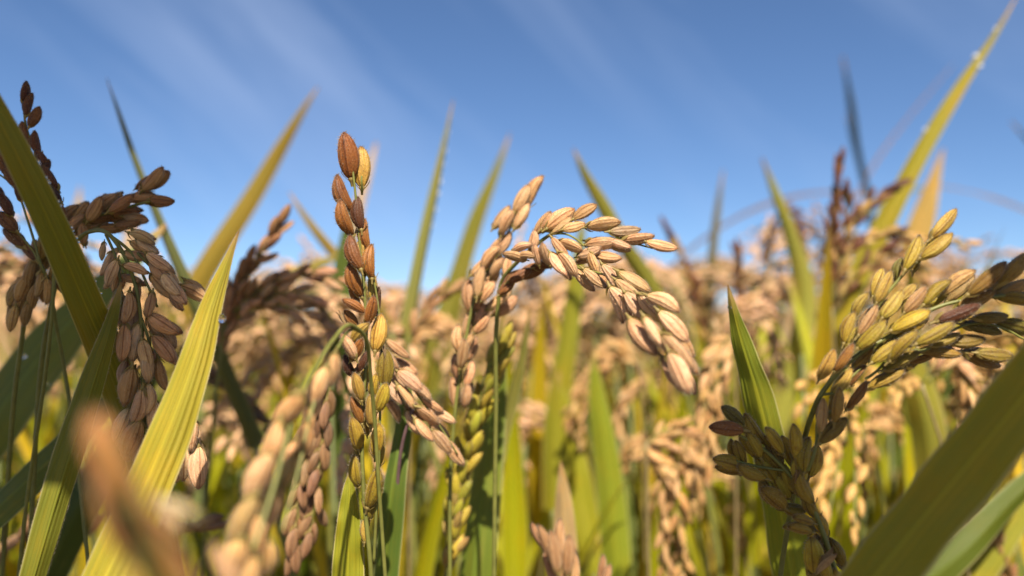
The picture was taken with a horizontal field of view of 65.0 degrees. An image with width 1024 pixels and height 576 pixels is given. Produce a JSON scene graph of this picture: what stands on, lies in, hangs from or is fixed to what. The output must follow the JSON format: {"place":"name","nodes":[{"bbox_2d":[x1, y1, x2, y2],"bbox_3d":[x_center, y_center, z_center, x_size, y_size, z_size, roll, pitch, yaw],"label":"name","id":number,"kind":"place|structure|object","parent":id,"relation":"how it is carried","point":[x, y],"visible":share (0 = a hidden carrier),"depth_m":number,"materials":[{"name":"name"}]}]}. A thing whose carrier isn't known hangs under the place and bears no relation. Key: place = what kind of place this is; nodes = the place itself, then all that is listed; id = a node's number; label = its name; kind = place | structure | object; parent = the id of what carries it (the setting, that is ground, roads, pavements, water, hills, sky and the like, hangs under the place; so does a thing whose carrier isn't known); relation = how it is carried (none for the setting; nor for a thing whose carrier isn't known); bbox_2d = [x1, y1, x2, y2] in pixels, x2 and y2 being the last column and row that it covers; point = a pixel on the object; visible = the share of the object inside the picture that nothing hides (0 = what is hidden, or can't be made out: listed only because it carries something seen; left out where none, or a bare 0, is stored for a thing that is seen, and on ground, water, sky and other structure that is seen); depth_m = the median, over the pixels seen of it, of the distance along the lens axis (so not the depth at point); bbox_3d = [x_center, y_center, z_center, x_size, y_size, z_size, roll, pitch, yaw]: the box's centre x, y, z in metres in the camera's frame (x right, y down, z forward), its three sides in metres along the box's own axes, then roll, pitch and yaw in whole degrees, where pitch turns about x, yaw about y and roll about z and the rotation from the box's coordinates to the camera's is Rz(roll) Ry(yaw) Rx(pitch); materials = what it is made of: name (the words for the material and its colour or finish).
{"place":"outdoors","nodes":[
{"label":"outdoors","id":0,"kind":"place"},
{"bbox_2d":[0,0,1023,325],"label":"sky","id":1,"kind":"structure","parent":0,"point":[656,99],"materials":[{"name":"blue"}]},
{"bbox_3d":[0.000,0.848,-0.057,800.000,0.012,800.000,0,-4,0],"label":"ground","id":2,"kind":"structure","parent":0,"visible":0},
{"bbox_2d":[0,242,9,367],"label":"rice leaf","id":3,"kind":"object","parent":2,"relation":"on","point":[4,340],"visible":0.24,"depth_m":0.50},
{"bbox_2d":[17,80,66,575],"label":"rice ear","id":4,"kind":"object","parent":2,"relation":"on","point":[34,115],"visible":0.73,"depth_m":0.18},
{"bbox_2d":[0,153,89,564],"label":"rice ear","id":5,"kind":"object","parent":2,"relation":"on","point":[14,236],"visible":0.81,"depth_m":0.18},
{"bbox_2d":[0,467,100,559],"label":"rice ear","id":6,"kind":"object","parent":2,"relation":"on","point":[13,541],"visible":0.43,"depth_m":0.26},
{"bbox_2d":[0,364,139,528],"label":"rice leaf","id":7,"kind":"object","parent":2,"relation":"on","point":[12,495],"visible":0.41,"depth_m":0.20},
{"bbox_2d":[19,281,122,575],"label":"rice leaf","id":8,"kind":"object","parent":2,"relation":"on","point":[61,474],"visible":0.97,"depth_m":0.16,"materials":[{"name":"plant"}]},
{"bbox_2d":[0,224,166,459],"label":"rice leaf","id":9,"kind":"object","parent":2,"relation":"on","point":[72,344],"visible":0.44,"depth_m":0.26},
{"bbox_2d":[0,165,174,575],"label":"rice ear","id":10,"kind":"object","parent":2,"relation":"on","point":[33,284],"visible":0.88,"depth_m":0.19},
{"bbox_2d":[0,95,179,553],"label":"rice leaf","id":11,"kind":"object","parent":2,"relation":"on","point":[79,289],"visible":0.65,"depth_m":0.15,"materials":[{"name":"plant"}]},
{"bbox_2d":[47,347,161,575],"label":"rice leaf","id":12,"kind":"object","parent":2,"relation":"on","point":[70,543],"visible":0.22,"depth_m":0.24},
{"bbox_2d":[10,295,210,564],"bbox_3d":[-0.492,0.446,0.727,0.433,0.928,0.526,3,-5,-33],"label":"rice plant","id":13,"kind":"object","parent":2,"relation":"on","point":[47,414],"visible":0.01,"depth_m":0.67,"materials":[{"name":"green plant"}]},
{"bbox_2d":[28,227,207,537],"bbox_3d":[-0.100,0.424,0.165,0.073,0.876,0.020,-3,-5,35],"label":"rice ear","id":14,"kind":"object","parent":2,"relation":"on","point":[132,423],"visible":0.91,"depth_m":0.17},
{"bbox_2d":[2,301,245,575],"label":"rice plant","id":15,"kind":"object","parent":2,"relation":"on","point":[53,431],"visible":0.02,"depth_m":0.66,"materials":[{"name":"green plant"}]},
{"bbox_2d":[1,265,313,545],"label":"rice plant","id":16,"kind":"object","parent":2,"relation":"on","point":[160,395],"visible":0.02,"depth_m":0.79,"materials":[{"name":"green plant"}]},
{"bbox_2d":[79,408,237,575],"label":"rice ear","id":17,"kind":"object","parent":2,"relation":"on","point":[139,532],"visible":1,"depth_m":0.06},
{"bbox_2d":[1,320,316,575],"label":"rice plant","id":18,"kind":"object","parent":2,"relation":"on","point":[9,569],"visible":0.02,"depth_m":0.65,"materials":[{"name":"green plant"}]},
{"bbox_2d":[82,230,238,575],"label":"rice leaf","id":19,"kind":"object","parent":2,"relation":"on","point":[160,457],"visible":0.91,"depth_m":0.15,"materials":[{"name":"plant"}]},
{"bbox_2d":[0,239,384,575],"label":"rice plant","id":20,"kind":"object","parent":2,"relation":"on","point":[220,464],"visible":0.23,"depth_m":0.39,"materials":[{"name":"beige plant"}]},
{"bbox_2d":[79,87,318,575],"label":"rice leaf","id":21,"kind":"object","parent":2,"relation":"on","point":[207,265],"visible":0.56,"depth_m":0.45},
{"bbox_2d":[106,78,296,575],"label":"rice leaf","id":22,"kind":"object","parent":2,"relation":"on","point":[248,423],"visible":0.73,"depth_m":0.29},
{"bbox_2d":[180,513,228,533],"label":"rice ear","id":23,"kind":"object","parent":2,"relation":"on","point":[213,521],"visible":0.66,"depth_m":0.24},
{"bbox_2d":[80,255,335,467],"bbox_3d":[-0.144,0.432,0.322,0.140,0.902,0.022,0,-4,-6],"label":"rice leaf","id":24,"kind":"object","parent":2,"relation":"on","point":[316,264],"visible":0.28,"depth_m":0.35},
{"bbox_2d":[185,403,253,503],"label":"rice ear","id":25,"kind":"object","parent":2,"relation":"on","point":[226,415],"visible":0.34,"depth_m":0.45},
{"bbox_2d":[10,297,440,555],"bbox_3d":[-0.248,0.461,0.714,0.450,0.897,0.412,2,-4,-23],"label":"rice plant","id":26,"kind":"object","parent":2,"relation":"on","point":[220,503],"visible":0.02,"depth_m":0.60,"materials":[{"name":"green plant"}]},
{"bbox_2d":[12,259,467,574],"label":"rice plant","id":27,"kind":"object","parent":2,"relation":"on","point":[309,556],"visible":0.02,"depth_m":0.63,"materials":[{"name":"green plant"}]},
{"bbox_2d":[192,365,292,575],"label":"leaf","id":28,"kind":"object","parent":2,"relation":"on","point":[259,414],"visible":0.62,"depth_m":0.30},
{"bbox_2d":[1,308,484,575],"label":"rice plant","id":29,"kind":"object","parent":2,"relation":"on","point":[25,443],"visible":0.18,"depth_m":0.51,"materials":[{"name":"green plant"}]},
{"bbox_2d":[0,208,499,575],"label":"rice plant","id":30,"kind":"object","parent":2,"relation":"on","point":[16,271],"visible":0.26,"depth_m":0.37,"materials":[{"name":"green plant"}]},
{"bbox_2d":[239,346,293,575],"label":"rice ear","id":31,"kind":"object","parent":2,"relation":"on","point":[267,353],"visible":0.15,"depth_m":0.52},
{"bbox_2d":[200,203,350,575],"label":"rice ear","id":32,"kind":"object","parent":2,"relation":"on","point":[239,288],"visible":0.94,"depth_m":0.26},
{"bbox_2d":[218,323,386,575],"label":"rice ear","id":33,"kind":"object","parent":2,"relation":"on","point":[258,511],"visible":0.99,"depth_m":0.12},
{"bbox_2d":[282,368,360,575],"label":"rice ear","id":34,"kind":"object","parent":2,"relation":"on","point":[316,461],"visible":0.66,"depth_m":0.21},
{"bbox_2d":[326,213,352,575],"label":"rice leaf","id":35,"kind":"object","parent":2,"relation":"on","point":[340,263],"visible":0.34,"depth_m":0.36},
{"bbox_2d":[331,472,364,575],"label":"rice leaf","id":36,"kind":"object","parent":2,"relation":"on","point":[348,557],"visible":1,"depth_m":0.17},
{"bbox_2d":[331,130,395,575],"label":"rice ear","id":37,"kind":"object","parent":2,"relation":"on","point":[354,161],"visible":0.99,"depth_m":0.17},
{"bbox_2d":[289,192,460,575],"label":"rice leaf","id":38,"kind":"object","parent":2,"relation":"on","point":[327,245],"visible":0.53,"depth_m":0.37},
{"bbox_2d":[177,235,588,575],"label":"rice plant","id":39,"kind":"object","parent":2,"relation":"on","point":[536,386],"visible":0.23,"depth_m":0.45,"materials":[{"name":"yellow plant"}]},
{"bbox_2d":[374,359,412,575],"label":"rice leaf","id":40,"kind":"object","parent":2,"relation":"on","point":[393,495],"visible":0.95,"depth_m":0.20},
{"bbox_2d":[134,308,675,560],"bbox_3d":[-0.049,0.457,0.627,0.458,0.893,0.505,1,-4,-16],"label":"rice plant","id":41,"kind":"object","parent":2,"relation":"on","point":[584,330],"visible":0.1,"depth_m":0.58,"materials":[{"name":"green plant"}]},
{"bbox_2d":[385,406,444,538],"bbox_3d":[-0.044,0.466,0.382,0.028,0.823,0.035,-2,-4,26],"label":"rice ear","id":42,"kind":"object","parent":2,"relation":"on","point":[432,472],"visible":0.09,"depth_m":0.40},
{"bbox_2d":[381,294,450,455],"bbox_3d":[-0.050,0.442,0.437,0.053,0.878,0.027,3,-5,-37],"label":"rice ear","id":43,"kind":"object","parent":2,"relation":"on","point":[399,301],"visible":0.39,"depth_m":0.46},
{"bbox_2d":[374,338,465,483],"bbox_3d":[-0.029,0.437,0.180,0.022,0.852,0.041,2,-4,-27],"label":"rice ear","id":44,"kind":"object","parent":2,"relation":"on","point":[405,378],"visible":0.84,"depth_m":0.19},
{"bbox_2d":[390,99,453,573],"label":"rice leaf","id":45,"kind":"object","parent":2,"relation":"on","point":[411,299],"visible":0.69,"depth_m":0.34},
{"bbox_2d":[213,223,643,575],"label":"rice plant","id":46,"kind":"object","parent":2,"relation":"on","point":[516,555],"visible":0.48,"depth_m":0.37,"materials":[{"name":"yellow plant"}]},
{"bbox_2d":[408,277,465,575],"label":"rice ear","id":47,"kind":"object","parent":2,"relation":"on","point":[431,303],"visible":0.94,"depth_m":0.30},
{"bbox_2d":[411,310,470,575],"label":"rice ear","id":48,"kind":"object","parent":2,"relation":"on","point":[440,321],"visible":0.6,"depth_m":0.42},
{"bbox_2d":[160,253,733,575],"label":"rice plant","id":49,"kind":"object","parent":2,"relation":"on","point":[265,398],"visible":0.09,"depth_m":0.65,"materials":[{"name":"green plant"}]},
{"bbox_2d":[418,133,510,398],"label":"rice leaf","id":50,"kind":"object","parent":2,"relation":"on","point":[451,306],"visible":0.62,"depth_m":0.46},
{"bbox_2d":[442,320,516,575],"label":"rice ear","id":51,"kind":"object","parent":2,"relation":"on","point":[480,410],"visible":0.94,"depth_m":0.22},
{"bbox_2d":[459,315,506,575],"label":"rice leaf","id":52,"kind":"object","parent":2,"relation":"on","point":[476,558],"visible":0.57,"depth_m":0.24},
{"bbox_2d":[351,284,626,571],"bbox_3d":[-0.046,0.451,0.884,0.368,0.940,0.494,-3,-5,38],"label":"rice plant","id":53,"kind":"object","parent":2,"relation":"on","point":[398,307],"visible":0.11,"depth_m":0.82,"materials":[{"name":"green plant"}]},
{"bbox_2d":[448,175,544,575],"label":"rice ear","id":54,"kind":"object","parent":2,"relation":"on","point":[478,288],"visible":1,"depth_m":0.20},
{"bbox_2d":[502,306,530,480],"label":"rice leaf","id":55,"kind":"object","parent":2,"relation":"on","point":[514,392],"visible":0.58,"depth_m":0.27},
{"bbox_2d":[511,316,551,407],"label":"rice ear","id":56,"kind":"object","parent":2,"relation":"on","point":[520,325],"visible":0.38,"depth_m":0.50},
{"bbox_2d":[518,400,550,575],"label":"rice ear","id":57,"kind":"object","parent":2,"relation":"on","point":[527,420],"visible":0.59,"depth_m":0.44},
{"bbox_2d":[542,218,584,530],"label":"rice leaf","id":58,"kind":"object","parent":2,"relation":"on","point":[554,454],"visible":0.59,"depth_m":0.42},
{"bbox_2d":[553,461,577,556],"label":"rice leaf","id":59,"kind":"object","parent":2,"relation":"on","point":[564,511],"visible":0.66,"depth_m":0.25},
{"bbox_2d":[411,319,724,569],"bbox_3d":[0.059,0.463,0.789,0.421,0.902,0.511,-4,-5,44],"label":"rice plant","id":60,"kind":"object","parent":2,"relation":"on","point":[620,337],"visible":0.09,"depth_m":0.75,"materials":[{"name":"yellow plant"}]},
{"bbox_2d":[530,518,612,575],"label":"rice ear","id":61,"kind":"object","parent":2,"relation":"on","point":[560,557],"visible":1,"depth_m":0.14},
{"bbox_2d":[556,371,600,575],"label":"rice leaf","id":62,"kind":"object","parent":2,"relation":"on","point":[582,492],"visible":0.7,"depth_m":0.42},
{"bbox_2d":[492,202,701,575],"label":"rice ear","id":63,"kind":"object","parent":2,"relation":"on","point":[634,308],"visible":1,"depth_m":0.18},
{"bbox_2d":[561,337,647,575],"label":"rice ear","id":64,"kind":"object","parent":2,"relation":"on","point":[625,352],"visible":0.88,"depth_m":0.40},
{"bbox_2d":[589,349,631,575],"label":"rice leaf","id":65,"kind":"object","parent":2,"relation":"on","point":[615,543],"visible":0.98,"depth_m":0.36,"materials":[{"name":"plant"}]},
{"bbox_2d":[474,295,757,575],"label":"rice plant","id":66,"kind":"object","parent":2,"relation":"on","point":[717,319],"visible":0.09,"depth_m":0.89,"materials":[{"name":"yellow plant"}]},
{"bbox_2d":[462,258,795,575],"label":"rice plant","id":67,"kind":"object","parent":2,"relation":"on","point":[488,341],"visible":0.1,"depth_m":0.64,"materials":[{"name":"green plant"}]},
{"bbox_2d":[411,323,855,575],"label":"rice plant","id":68,"kind":"object","parent":2,"relation":"on","point":[580,367],"visible":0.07,"depth_m":0.72,"materials":[{"name":"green plant"}]},
{"bbox_2d":[619,431,660,520],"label":"rice ear","id":69,"kind":"object","parent":2,"relation":"on","point":[634,444],"visible":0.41,"depth_m":0.42},
{"bbox_2d":[520,255,773,533],"bbox_3d":[0.221,0.442,1.104,0.462,0.989,0.560,3,-5,-40],"label":"rice plant","id":70,"kind":"object","parent":2,"relation":"on","point":[677,271],"visible":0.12,"depth_m":1.06,"materials":[{"name":"yellow plant"}]},
{"bbox_2d":[573,148,722,575],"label":"rice leaf","id":71,"kind":"object","parent":2,"relation":"on","point":[636,262],"visible":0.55,"depth_m":0.38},
{"bbox_2d":[643,416,706,575],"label":"rice ear","id":72,"kind":"object","parent":2,"relation":"on","point":[669,473],"visible":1,"depth_m":0.30},
{"bbox_2d":[660,216,714,575],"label":"leaf","id":73,"kind":"object","parent":2,"relation":"on","point":[693,285],"visible":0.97,"depth_m":0.44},
{"bbox_2d":[515,214,883,575],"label":"rice plant","id":74,"kind":"object","parent":2,"relation":"on","point":[638,561],"visible":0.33,"depth_m":0.46,"materials":[{"name":"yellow plant"}]},
{"bbox_2d":[694,170,723,575],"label":"rice leaf","id":75,"kind":"object","parent":2,"relation":"on","point":[712,257],"visible":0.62,"depth_m":0.55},
{"bbox_2d":[688,335,737,575],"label":"rice ear","id":76,"kind":"object","parent":2,"relation":"on","point":[713,356],"visible":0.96,"depth_m":0.31},
{"bbox_2d":[689,452,745,575],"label":"rice ear","id":77,"kind":"object","parent":2,"relation":"on","point":[723,477],"visible":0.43,"depth_m":0.46},
{"bbox_2d":[523,247,941,575],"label":"rice plant","id":78,"kind":"object","parent":2,"relation":"on","point":[599,302],"visible":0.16,"depth_m":0.58,"materials":[{"name":"beige plant"}]},
{"bbox_2d":[605,191,874,371],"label":"rice leaf","id":79,"kind":"object","parent":2,"relation":"on","point":[701,240],"visible":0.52,"depth_m":0.75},
{"bbox_2d":[713,293,792,575],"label":"rice ear","id":80,"kind":"object","parent":2,"relation":"on","point":[748,304],"visible":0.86,"depth_m":0.42},
{"bbox_2d":[730,237,787,575],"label":"rice ear","id":81,"kind":"object","parent":2,"relation":"on","point":[737,250],"visible":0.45,"depth_m":0.46},
{"bbox_2d":[727,285,808,575],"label":"rice leaf","id":82,"kind":"object","parent":2,"relation":"on","point":[759,401],"visible":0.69,"depth_m":0.19,"materials":[{"name":"plant"}]},
{"bbox_2d":[523,232,1021,541],"bbox_3d":[0.236,0.431,0.744,0.505,0.962,0.496,-3,-5,38],"label":"rice plant","id":83,"kind":"object","parent":2,"relation":"on","point":[897,457],"visible":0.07,"depth_m":0.72,"materials":[{"name":"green plant"}]},
{"bbox_2d":[707,403,847,575],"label":"rice ear","id":84,"kind":"object","parent":2,"relation":"on","point":[823,552],"visible":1,"depth_m":0.16},
{"bbox_2d":[742,158,816,570],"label":"rice leaf","id":85,"kind":"object","parent":2,"relation":"on","point":[805,292],"visible":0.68,"depth_m":0.48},
{"bbox_2d":[749,274,815,339],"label":"rice ear","id":86,"kind":"object","parent":2,"relation":"on","point":[781,293],"visible":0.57,"depth_m":0.50},
{"bbox_2d":[545,228,1023,575],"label":"rice plant","id":87,"kind":"object","parent":2,"relation":"on","point":[877,504],"visible":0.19,"depth_m":0.48,"materials":[{"name":"beige plant"}]},
{"bbox_2d":[758,202,810,438],"bbox_3d":[0.172,0.414,0.500,0.030,0.941,0.039,2,-4,-22],"label":"rice ear","id":88,"kind":"object","parent":2,"relation":"on","point":[771,231],"visible":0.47,"depth_m":0.52},
{"bbox_2d":[782,238,810,435],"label":"rice leaf","id":89,"kind":"object","parent":2,"relation":"on","point":[789,315],"visible":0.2,"depth_m":0.60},
{"bbox_2d":[590,220,1023,575],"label":"rice plant","id":90,"kind":"object","parent":2,"relation":"on","point":[842,474],"visible":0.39,"depth_m":0.34,"materials":[{"name":"yellow plant"}]},
{"bbox_2d":[815,146,853,319],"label":"rice ear","id":91,"kind":"object","parent":2,"relation":"on","point":[835,208],"visible":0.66,"depth_m":0.36},
{"bbox_2d":[650,263,1023,575],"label":"rice plant","id":92,"kind":"object","parent":2,"relation":"on","point":[723,276],"visible":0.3,"depth_m":0.53,"materials":[{"name":"beige plant"}]},
{"bbox_2d":[669,258,1023,533],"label":"rice plant","id":93,"kind":"object","parent":2,"relation":"on","point":[885,394],"visible":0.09,"depth_m":0.82,"materials":[{"name":"beige plant"}]},
{"bbox_2d":[842,56,873,226],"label":"rice leaf","id":94,"kind":"object","parent":2,"relation":"on","point":[853,120],"visible":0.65,"depth_m":0.80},
{"bbox_2d":[694,203,1023,450],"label":"rice plant","id":95,"kind":"object","parent":2,"relation":"on","point":[987,253],"visible":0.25,"depth_m":0.78,"materials":[{"name":"beige plant"}]},
{"bbox_2d":[717,250,1003,575],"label":"rice plant","id":96,"kind":"object","parent":2,"relation":"on","point":[797,421],"visible":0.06,"depth_m":0.61,"materials":[{"name":"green plant"}]},
{"bbox_2d":[859,398,902,500],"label":"rice ear","id":97,"kind":"object","parent":2,"relation":"on","point":[883,422],"visible":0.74,"depth_m":0.40},
{"bbox_2d":[814,64,953,330],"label":"rice leaf","id":98,"kind":"object","parent":2,"relation":"on","point":[885,148],"visible":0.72,"depth_m":0.80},
{"bbox_2d":[779,251,1008,388],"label":"rice plant","id":99,"kind":"object","parent":2,"relation":"on","point":[939,274],"visible":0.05,"depth_m":0.76,"materials":[{"name":"yellow plant"}]},
{"bbox_2d":[852,260,941,513],"bbox_3d":[0.202,0.430,0.396,0.042,0.895,0.041,-3,-5,36],"label":"rice ear","id":100,"kind":"object","parent":2,"relation":"on","point":[922,278],"visible":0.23,"depth_m":0.42},
{"bbox_2d":[778,207,1023,575],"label":"rice ear","id":101,"kind":"object","parent":2,"relation":"on","point":[996,282],"visible":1,"depth_m":0.16},
{"bbox_2d":[831,178,983,542],"bbox_3d":[0.168,0.412,0.323,0.069,0.921,0.033,-2,-4,29],"label":"rice ear","id":102,"kind":"object","parent":2,"relation":"on","point":[872,236],"visible":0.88,"depth_m":0.35},
{"bbox_2d":[802,0,1015,435],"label":"rice leaf","id":103,"kind":"object","parent":2,"relation":"on","point":[890,211],"visible":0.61,"depth_m":0.39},
{"bbox_2d":[882,148,943,455],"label":"rice leaf","id":104,"kind":"object","parent":2,"relation":"on","point":[922,219],"visible":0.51,"depth_m":0.60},
{"bbox_2d":[897,308,947,474],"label":"rice leaf","id":105,"kind":"object","parent":2,"relation":"on","point":[924,440],"visible":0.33,"depth_m":0.33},
{"bbox_2d":[837,341,1023,575],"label":"rice leaf","id":106,"kind":"object","parent":2,"relation":"on","point":[966,467],"visible":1,"depth_m":0.12,"materials":[{"name":"plant"}]},
{"bbox_2d":[920,330,1003,575],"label":"rice ear","id":107,"kind":"object","parent":2,"relation":"on","point":[965,372],"visible":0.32,"depth_m":0.27},
{"bbox_2d":[942,362,995,497],"bbox_3d":[0.231,0.453,0.381,0.036,0.847,0.034,2,-4,-23],"label":"rice ear","id":108,"kind":"object","parent":2,"relation":"on","point":[955,409],"visible":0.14,"depth_m":0.40},
{"bbox_2d":[927,472,1023,575],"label":"rice leaf","id":109,"kind":"object","parent":2,"relation":"on","point":[967,547],"visible":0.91,"depth_m":0.26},
{"bbox_2d":[934,303,1023,575],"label":"rice plant","id":110,"kind":"object","parent":2,"relation":"on","point":[1018,469],"visible":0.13,"depth_m":0.41,"materials":[{"name":"yellow plant"}]},
{"bbox_2d":[960,503,1023,575],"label":"rice leaf","id":111,"kind":"object","parent":2,"relation":"on","point":[989,561],"visible":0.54,"depth_m":0.30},
{"bbox_2d":[988,529,1017,575],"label":"rice ear","id":112,"kind":"object","parent":2,"relation":"on","point":[1012,570],"visible":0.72,"depth_m":0.30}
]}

